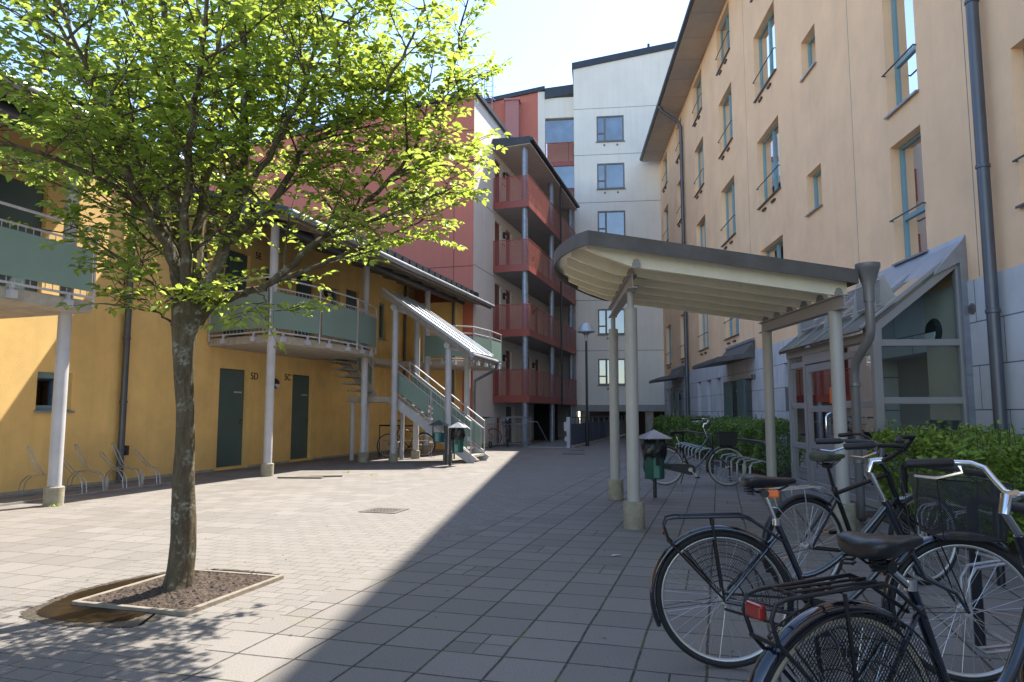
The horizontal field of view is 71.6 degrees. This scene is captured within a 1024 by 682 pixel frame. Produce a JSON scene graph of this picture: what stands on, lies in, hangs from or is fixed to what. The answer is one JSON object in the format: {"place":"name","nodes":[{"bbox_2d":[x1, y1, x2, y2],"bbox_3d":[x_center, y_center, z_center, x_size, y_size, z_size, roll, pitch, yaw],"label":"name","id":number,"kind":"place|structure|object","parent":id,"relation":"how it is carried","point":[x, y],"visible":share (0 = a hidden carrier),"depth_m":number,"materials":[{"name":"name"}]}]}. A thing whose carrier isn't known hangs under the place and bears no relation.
{"place":"outdoors","nodes":[
{"label":"outdoors","id":0,"kind":"place"},
{"bbox_2d":[48,464,420,506],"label":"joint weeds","id":1,"kind":"object","parent":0,"point":[67,504],"visible":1,"depth_m":9.91,"materials":[{"name":"green plant"}]},
{"bbox_2d":[0,0,689,416],"label":"sky","id":2,"kind":"structure","parent":0,"point":[544,38],"materials":[{"name":"white"}]},
{"bbox_2d":[0,434,1023,681],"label":"ground","id":3,"kind":"structure","parent":0,"point":[336,604],"depth_m":5.69,"materials":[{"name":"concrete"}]},
{"bbox_2d":[0,442,171,506],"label":"bike rack","id":4,"kind":"object","parent":3,"relation":"on","point":[105,485],"visible":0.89,"depth_m":11.68,"materials":[{"name":"metal"}]},
{"bbox_2d":[36,570,250,621],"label":"puddle","id":5,"kind":"object","parent":3,"relation":"on","point":[64,609],"visible":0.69,"depth_m":4.67,"materials":[{"name":"liquid"}]},
{"bbox_2d":[18,568,278,627],"bbox_3d":[-2.595,1.822,5.146,1.219,0.001,1.659,-2,-6,16],"label":"damp patch","id":6,"kind":"object","parent":3,"relation":"on","point":[30,613],"visible":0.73,"depth_m":4.52,"materials":[{"name":"grey concrete"}]},
{"bbox_2d":[71,569,283,616],"bbox_3d":[-2.388,1.847,5.190,0.930,0.164,1.080,-2,-6,16],"label":"tree pit","id":7,"kind":"object","parent":3,"relation":"on","point":[210,588],"visible":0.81,"depth_m":4.99,"materials":[{"name":"gravel"}]},
{"bbox_2d":[0,0,513,591],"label":"courtyard tree","id":8,"kind":"object","parent":7,"relation":"in","point":[176,118],"visible":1,"depth_m":5.14,"materials":[{"name":"green plant"}]},
{"bbox_2d":[0,73,501,506],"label":"yellow building","id":9,"kind":"structure","parent":3,"relation":"on","point":[91,381],"depth_m":14.64,"materials":[{"name":"paint"}]},
{"bbox_2d":[0,175,43,291],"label":"door","id":10,"kind":"structure","parent":9,"relation":"in","point":[15,192],"depth_m":11.67,"materials":[{"name":"paint"}]},
{"bbox_2d":[33,372,74,412],"bbox_3d":[-7.846,0.880,12.109,0.240,0.685,0.730,-2,-6,16],"label":"window","id":11,"kind":"structure","parent":9,"relation":"in","point":[39,408],"depth_m":12.03,"materials":[{"name":"black glass"}]},
{"bbox_2d":[216,369,244,466],"bbox_3d":[-6.567,1.782,16.517,0.109,2.233,0.976,-2,-6,16],"label":"door","id":12,"kind":"structure","parent":9,"relation":"in","point":[231,384],"depth_m":16.55,"materials":[{"name":"teal paint"}]},
{"bbox_2d":[223,251,246,336],"bbox_3d":[-6.598,-1.094,16.804,0.050,2.033,0.876,-2,-6,16],"label":"door","id":13,"kind":"structure","parent":9,"relation":"in","point":[239,266],"depth_m":16.88,"materials":[{"name":"teal paint"}]},
{"bbox_2d":[290,375,308,458],"bbox_3d":[-5.771,2.056,19.239,0.109,2.233,0.916,-2,-6,16],"label":"door","id":14,"kind":"structure","parent":9,"relation":"in","point":[300,388],"depth_m":19.28,"materials":[{"name":"teal paint"}]},
{"bbox_2d":[295,275,311,338],"bbox_3d":[-5.799,-0.818,19.542,0.050,2.033,0.866,-2,-6,16],"label":"door","id":15,"kind":"structure","parent":9,"relation":"in","point":[301,288],"depth_m":19.62,"materials":[{"name":"teal paint"}]},
{"bbox_2d":[331,288,335,304],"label":"window","id":16,"kind":"structure","parent":9,"relation":"in","point":[334,294],"depth_m":21.31,"materials":[{"name":"black glass"}]},
{"bbox_2d":[346,289,355,342],"bbox_3d":[-5.066,-0.565,22.050,0.050,2.033,0.776,-2,-6,16],"label":"door","id":17,"kind":"structure","parent":9,"relation":"in","point":[350,301],"depth_m":22.19,"materials":[{"name":"teal paint"}]},
{"bbox_2d":[379,302,387,340],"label":"window","id":18,"kind":"structure","parent":9,"relation":"in","point":[380,304],"depth_m":24.29,"materials":[{"name":"grey glass"}]},
{"bbox_2d":[277,476,322,477],"bbox_3d":[-4.200,2.706,14.100,0.900,0.025,0.120,-1,-6,6],"label":"loose plank","id":19,"kind":"object","parent":3,"relation":"on","point":[298,477],"visible":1,"depth_m":14.07,"materials":[{"name":"beige wood"}]},
{"bbox_2d":[297,475,342,476],"bbox_3d":[-3.900,2.736,14.398,0.900,0.025,0.120,1,-6,-11],"label":"loose plank","id":20,"kind":"object","parent":3,"relation":"on","point":[322,475],"visible":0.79,"depth_m":14.36,"materials":[{"name":"beige wood"}]},
{"bbox_2d":[359,507,407,513],"bbox_3d":[-1.700,2.252,9.442,0.520,0.008,0.440,-2,-6,16],"label":"drain grate","id":21,"kind":"object","parent":3,"relation":"on","point":[383,510],"visible":1,"depth_m":9.40,"materials":[{"name":"metal"}]},
{"bbox_2d":[192,88,579,447],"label":"gallery building","id":22,"kind":"structure","parent":3,"relation":"on","point":[515,232],"depth_m":28.70,"materials":[{"name":"paint"}]},
{"bbox_2d":[495,364,498,394],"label":"door","id":23,"kind":"structure","parent":22,"relation":"in","point":[495,364],"depth_m":28.95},
{"bbox_2d":[495,285,498,329],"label":"door","id":24,"kind":"structure","parent":22,"relation":"in","point":[496,287],"depth_m":29.18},
{"bbox_2d":[495,222,498,264],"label":"door","id":25,"kind":"structure","parent":22,"relation":"in","point":[496,225],"depth_m":29.41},
{"bbox_2d":[495,161,498,201],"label":"door","id":26,"kind":"structure","parent":22,"relation":"in","point":[496,174],"depth_m":29.72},
{"bbox_2d":[506,351,509,393],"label":"door","id":27,"kind":"structure","parent":22,"relation":"in","point":[507,353],"depth_m":30.44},
{"bbox_2d":[506,291,509,328],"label":"door","id":28,"kind":"structure","parent":22,"relation":"in","point":[507,293],"depth_m":30.67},
{"bbox_2d":[506,232,509,264],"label":"door","id":29,"kind":"structure","parent":22,"relation":"in","point":[507,234],"depth_m":31.02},
{"bbox_2d":[506,174,509,200],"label":"door","id":30,"kind":"structure","parent":22,"relation":"in","point":[506,174],"depth_m":31.31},
{"bbox_2d":[506,407,510,441],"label":"cellar door","id":31,"kind":"structure","parent":22,"relation":"in","point":[508,409],"depth_m":30.70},
{"bbox_2d":[535,360,537,395],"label":"door","id":32,"kind":"structure","parent":22,"relation":"in","point":[536,361],"depth_m":35.27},
{"bbox_2d":[377,420,435,456],"bbox_3d":[-3.097,2.865,20.925,1.819,1.091,0.627,3,-6,-27],"label":"bicycle","id":33,"kind":"object","parent":3,"relation":"on","point":[420,434],"visible":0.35,"depth_m":20.95,"materials":[{"name":"metal"}]},
{"bbox_2d":[326,339,488,462],"bbox_3d":[-3.027,1.335,19.667,4.704,4.042,1.174,-2,-6,16],"label":"outdoor stair","id":34,"kind":"object","parent":3,"relation":"on","point":[419,395],"visible":0.69,"depth_m":19.44,"materials":[{"name":"metal"}]},
{"bbox_2d":[378,425,454,458],"bbox_3d":[-2.780,2.882,20.355,2.450,0.943,0.350,-2,-6,16],"label":"bike rack","id":35,"kind":"object","parent":3,"relation":"on","point":[405,440],"visible":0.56,"depth_m":20.48,"materials":[{"name":"grey metal"}]},
{"bbox_2d":[428,420,447,464],"bbox_3d":[-1.827,2.534,17.783,0.434,1.120,0.408,-1,-6,11],"label":"litter bin","id":36,"kind":"object","parent":3,"relation":"on","point":[439,436],"visible":1,"depth_m":17.72,"materials":[{"name":"metal"}]},
{"bbox_2d":[379,288,498,462],"bbox_3d":[-1.969,0.930,19.497,2.737,4.656,2.141,-2,-6,16],"label":"stair canopy","id":37,"kind":"object","parent":3,"relation":"on","point":[448,333],"visible":0.83,"depth_m":18.99,"materials":[{"name":"metal"}]},
{"bbox_2d":[448,422,467,465],"bbox_3d":[-1.344,2.525,17.438,0.422,1.070,0.394,-1,-6,11],"label":"litter bin","id":38,"kind":"object","parent":3,"relation":"on","point":[456,434],"visible":1,"depth_m":17.36,"materials":[{"name":"metal"}]},
{"bbox_2d":[482,417,491,447],"bbox_3d":[-0.966,3.413,26.597,1.022,1.146,0.541,-5,-7,40],"label":"electric scooter","id":39,"kind":"object","parent":3,"relation":"on","point":[488,444],"visible":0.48,"depth_m":26.22,"materials":[{"name":"metal"}]},
{"bbox_2d":[486,418,501,445],"bbox_3d":[-1.247,3.504,27.269,1.819,1.091,0.627,2,-6,-20],"label":"bicycle","id":40,"kind":"object","parent":3,"relation":"on","point":[494,429],"visible":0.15,"depth_m":27.46,"materials":[{"name":"metal"}]},
{"bbox_2d":[499,416,514,446],"bbox_3d":[-0.179,3.465,27.225,0.622,1.160,1.819,0,-6,-2],"label":"bicycle","id":41,"kind":"object","parent":3,"relation":"on","point":[507,434],"visible":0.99,"depth_m":26.86,"materials":[{"name":"metal"}]},
{"bbox_2d":[42,471,991,679],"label":"fallen leaves","id":42,"kind":"object","parent":3,"relation":"on","point":[409,556],"visible":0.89,"depth_m":6.44,"materials":[{"name":"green plant"}]},
{"bbox_2d":[489,417,547,446],"bbox_3d":[0.207,3.506,27.523,1.916,1.137,1.598,-3,-6,27],"label":"gallery railing","id":43,"kind":"object","parent":3,"relation":"on","point":[522,424],"visible":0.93,"depth_m":26.98,"materials":[{"name":"metal"}]},
{"bbox_2d":[481,70,577,436],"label":"red block","id":44,"kind":"structure","parent":3,"relation":"on","point":[542,116],"depth_m":40.07,"materials":[{"name":"paint"}]},
{"bbox_2d":[529,446,564,447],"bbox_3d":[1.300,3.953,26.434,1.400,0.030,0.100,-2,-6,16],"label":"stair well edge","id":45,"kind":"object","parent":3,"relation":"on","point":[548,447],"visible":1,"depth_m":26.36,"materials":[{"name":"concrete"}]},
{"bbox_2d":[577,323,594,445],"bbox_3d":[2.930,1.686,27.871,0.720,4.830,0.715,0,-6,0],"label":"street lamp","id":46,"kind":"object","parent":3,"relation":"on","point":[585,329],"visible":0.98,"depth_m":27.85,"materials":[{"name":"metal"}]},
{"bbox_2d":[564,415,625,447],"bbox_3d":[4.323,4.147,33.847,0.320,1.130,16.170,-2,-6,16],"label":"ramp fence","id":47,"kind":"object","parent":3,"relation":"on","point":[598,432],"visible":0.76,"depth_m":30.15,"materials":[{"name":"metal"}]},
{"bbox_2d":[572,41,676,433],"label":"tower block","id":48,"kind":"structure","parent":3,"relation":"on","point":[616,179],"depth_m":38.56,"materials":[{"name":"concrete"}]},
{"bbox_2d":[596,115,624,145],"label":"window","id":49,"kind":"structure","parent":48,"relation":"in","point":[609,128],"depth_m":38.92,"materials":[{"name":"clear glass"}]},
{"bbox_2d":[596,163,625,193],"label":"window","id":50,"kind":"structure","parent":48,"relation":"in","point":[610,176],"depth_m":38.66,"materials":[{"name":"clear glass"}]},
{"bbox_2d":[597,309,624,338],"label":"window","id":51,"kind":"structure","parent":48,"relation":"in","point":[604,323],"depth_m":37.86,"materials":[{"name":"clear glass"}]},
{"bbox_2d":[597,359,625,389],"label":"window","id":52,"kind":"structure","parent":48,"relation":"in","point":[603,364],"depth_m":37.61,"materials":[{"name":"clear glass"}]},
{"bbox_2d":[598,210,625,234],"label":"window","id":53,"kind":"structure","parent":48,"relation":"in","point":[613,222],"depth_m":38.40,"materials":[{"name":"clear glass"}]},
{"bbox_2d":[639,430,672,497],"bbox_3d":[2.190,1.883,10.916,0.435,1.040,0.435,1,-6,-9],"label":"litter bin","id":54,"kind":"object","parent":3,"relation":"on","point":[654,450],"visible":1,"depth_m":10.81,"materials":[{"name":"metal"}]},
{"bbox_2d":[675,430,713,473],"bbox_3d":[4.298,2.590,16.979,0.260,0.848,3.656,0,-6,4],"label":"bike rack","id":55,"kind":"object","parent":3,"relation":"on","point":[683,443],"visible":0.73,"depth_m":16.33,"materials":[{"name":"grey metal"}]},
{"bbox_2d":[643,418,746,485],"bbox_3d":[3.270,1.986,12.741,1.819,1.200,0.622,-1,-6,8],"label":"bicycle","id":56,"kind":"object","parent":3,"relation":"on","point":[726,440],"visible":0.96,"depth_m":12.67,"materials":[{"name":"metal"}]},
{"bbox_2d":[553,230,880,531],"bbox_3d":[2.406,0.582,9.199,3.708,3.286,4.133,0,-6,4],"label":"entry canopy","id":57,"kind":"object","parent":3,"relation":"on","point":[618,271],"visible":0.94,"depth_m":8.10,"materials":[{"name":"beige metal"}]},
{"bbox_2d":[720,437,766,489],"bbox_3d":[3.990,2.125,12.362,0.260,0.848,2.556,0,-6,4],"label":"bike rack","id":58,"kind":"object","parent":3,"relation":"on","point":[731,476],"visible":0.69,"depth_m":12.34,"materials":[{"name":"grey metal"}]},
{"bbox_2d":[639,0,1023,504],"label":"peach building","id":59,"kind":"structure","parent":3,"relation":"on","point":[886,134],"depth_m":13.14,"materials":[{"name":"beige paint"}]},
{"bbox_2d":[662,159,667,192],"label":"window","id":60,"kind":"structure","parent":59,"relation":"in","point":[666,159],"depth_m":37.21,"materials":[{"name":"teal glass"}]},
{"bbox_2d":[663,210,668,241],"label":"window","id":61,"kind":"structure","parent":59,"relation":"in","point":[667,230],"depth_m":36.93,"materials":[{"name":"teal glass"}]},
{"bbox_2d":[665,326,671,368],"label":"window","id":62,"kind":"structure","parent":59,"relation":"in","point":[670,326],"depth_m":36.28,"materials":[{"name":"teal glass"}]},
{"bbox_2d":[670,391,674,415],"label":"door","id":63,"kind":"structure","parent":59,"relation":"in","point":[671,393],"depth_m":33.08,"materials":[{"name":"teal paint"}]},
{"bbox_2d":[675,391,679,416],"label":"door","id":64,"kind":"structure","parent":59,"relation":"in","point":[676,392],"depth_m":31.69,"materials":[{"name":"teal paint"}]},
{"bbox_2d":[675,143,679,163],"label":"window","id":65,"kind":"structure","parent":59,"relation":"in","point":[677,161],"depth_m":32.43,"materials":[{"name":"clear glass"}]},
{"bbox_2d":[692,78,701,126],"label":"window","id":66,"kind":"structure","parent":59,"relation":"in","point":[699,88],"depth_m":28.29,"materials":[{"name":"blue glass"}]},
{"bbox_2d":[694,144,703,198],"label":"window","id":67,"kind":"structure","parent":59,"relation":"in","point":[700,153],"depth_m":28.15,"materials":[{"name":"blue glass"}]},
{"bbox_2d":[700,220,705,246],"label":"window","id":68,"kind":"structure","parent":59,"relation":"in","point":[702,227],"depth_m":27.86,"materials":[{"name":"clear glass"}]},
{"bbox_2d":[698,314,708,354],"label":"window","id":69,"kind":"structure","parent":59,"relation":"in","point":[705,317],"depth_m":27.58,"materials":[{"name":"clear glass"}]},
{"bbox_2d":[715,12,729,75],"bbox_3d":[7.172,-9.942,23.588,0.455,1.790,1.864,0,-6,4],"label":"window","id":70,"kind":"structure","parent":59,"relation":"in","point":[725,37],"depth_m":23.87,"materials":[{"name":"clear glass"}]},
{"bbox_2d":[718,91,732,159],"bbox_3d":[7.172,-7.126,23.305,0.455,2.050,1.864,0,-6,4],"label":"window","id":71,"kind":"structure","parent":59,"relation":"in","point":[727,106],"depth_m":23.66,"materials":[{"name":"clear glass"}]},
{"bbox_2d":[723,381,732,419],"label":"door","id":72,"kind":"structure","parent":59,"relation":"in","point":[727,386],"depth_m":22.13,"materials":[{"name":"teal paint"}]},
{"bbox_2d":[720,182,735,249],"bbox_3d":[7.172,-4.097,23.000,0.455,2.060,1.864,0,-6,4],"label":"window","id":73,"kind":"structure","parent":59,"relation":"in","point":[730,193],"depth_m":23.34,"materials":[{"name":"clear glass"}]},
{"bbox_2d":[723,317,738,344],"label":"window","id":74,"kind":"structure","parent":59,"relation":"in","point":[734,322],"depth_m":23.03,"materials":[{"name":"clear glass"}]},
{"bbox_2d":[736,379,745,418],"bbox_3d":[6.674,2.230,20.619,0.050,2.243,0.806,0,-6,4],"label":"door","id":75,"kind":"structure","parent":59,"relation":"in","point":[741,394],"depth_m":20.56,"materials":[{"name":"teal paint"}]},
{"bbox_2d":[752,10,776,102],"bbox_3d":[6.880,-7.571,18.888,0.455,2.050,1.964,0,-6,4],"label":"window","id":76,"kind":"structure","parent":59,"relation":"in","point":[767,54],"depth_m":19.15,"materials":[{"name":"clear glass"}]},
{"bbox_2d":[756,123,780,211],"bbox_3d":[6.880,-4.541,18.583,0.455,2.060,1.964,0,-6,4],"label":"window","id":77,"kind":"structure","parent":59,"relation":"in","point":[771,156],"depth_m":18.85,"materials":[{"name":"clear glass"}]},
{"bbox_2d":[766,239,784,313],"bbox_3d":[6.879,-1.457,18.272,0.455,2.160,1.964,0,-6,4],"label":"window","id":78,"kind":"structure","parent":59,"relation":"in","point":[776,251],"depth_m":18.34,"materials":[{"name":"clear glass"}]},
{"bbox_2d":[799,33,816,82],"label":"window","id":79,"kind":"structure","parent":59,"relation":"in","point":[812,61],"depth_m":15.81,"materials":[{"name":"clear glass"}]},
{"bbox_2d":[805,170,822,216],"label":"window","id":80,"kind":"structure","parent":59,"relation":"in","point":[817,177],"depth_m":15.53,"materials":[{"name":"clear glass"}]},
{"bbox_2d":[778,235,975,509],"bbox_3d":[5.566,0.586,11.314,1.447,3.700,3.720,0,-6,4],"label":"glass porch","id":81,"kind":"object","parent":59,"relation":"attached to","point":[900,288],"visible":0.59,"depth_m":10.23,"materials":[{"name":"grey paint"}]},
{"bbox_2d":[806,361,835,494],"bbox_3d":[4.992,1.407,11.531,0.176,2.090,1.240,0,-6,4],"label":"door","id":82,"kind":"structure","parent":81,"relation":"in","point":[818,376],"depth_m":11.65,"materials":[{"name":"grey paint"}]},
{"bbox_2d":[881,0,918,119],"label":"window","id":83,"kind":"structure","parent":59,"relation":"in","point":[906,82],"depth_m":11.64,"materials":[{"name":"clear glass"}]},
{"bbox_2d":[889,132,928,265],"bbox_3d":[6.331,-2.258,11.187,0.308,1.985,1.064,0,-6,4],"label":"window","id":84,"kind":"structure","parent":59,"relation":"in","point":[911,166],"depth_m":11.37,"materials":[{"name":"clear glass"}]},
{"bbox_2d":[897,357,933,492],"bbox_3d":[6.731,1.339,11.402,0.030,2.180,2.000,0,-6,4],"label":"inner door","id":85,"kind":"structure","parent":59,"relation":"in","point":[912,373],"depth_m":11.93,"materials":[{"name":"grey paint"}]},
{"bbox_2d":[1012,48,1023,208],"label":"window","id":86,"kind":"structure","parent":59,"relation":"in","point":[1015,160],"depth_m":8.42,"materials":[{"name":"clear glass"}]},
{"bbox_2d":[649,437,1023,681],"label":"bicycle","id":87,"kind":"object","parent":3,"relation":"on","point":[936,540],"visible":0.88,"depth_m":3.60,"materials":[{"name":"metal"}]},
{"bbox_2d":[666,444,1022,565],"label":"planting bed","id":88,"kind":"object","parent":3,"relation":"on","point":[1013,552],"depth_m":8.96,"materials":[{"name":"soil"}]},
{"bbox_2d":[651,414,739,456],"bbox_3d":[6.189,3.170,24.856,1.542,1.284,10.349,0,-6,4],"label":"hedge","id":89,"kind":"object","parent":88,"relation":"on","point":[662,424],"visible":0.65,"depth_m":22.38,"materials":[{"name":"green plant"}]},
{"bbox_2d":[708,412,791,475],"bbox_3d":[5.595,2.282,16.164,1.498,1.311,4.832,0,-6,4],"label":"hedge","id":90,"kind":"object","parent":88,"relation":"on","point":[754,428],"visible":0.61,"depth_m":14.86,"materials":[{"name":"green plant"}]},
{"bbox_2d":[866,419,1023,545],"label":"hedge","id":91,"kind":"object","parent":88,"relation":"on","point":[995,455],"visible":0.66,"depth_m":7.44,"materials":[{"name":"green plant"}]},
{"bbox_2d":[761,432,958,593],"bbox_3d":[2.609,1.261,5.266,1.819,1.145,0.593,2,-6,-18],"label":"bicycle","id":92,"kind":"object","parent":3,"relation":"on","point":[784,506],"visible":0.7,"depth_m":5.17,"materials":[{"name":"metal"}]},
{"bbox_2d":[741,458,1023,681],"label":"bicycle","id":93,"kind":"object","parent":3,"relation":"on","point":[789,640],"visible":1,"depth_m":2.13,"materials":[{"name":"metal"}]},
{"bbox_2d":[892,461,1005,586],"bbox_3d":[3.644,1.497,6.128,0.260,0.848,1.506,0,-6,4],"label":"bike rack","id":94,"kind":"object","parent":3,"relation":"on","point":[1001,579],"visible":0.21,"depth_m":5.90,"materials":[{"name":"metal"}]},
{"bbox_2d":[959,494,1023,654],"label":"bike rack","id":95,"kind":"object","parent":3,"relation":"on","point":[975,591],"visible":0.63,"depth_m":3.81,"materials":[{"name":"grey metal"}]}
]}

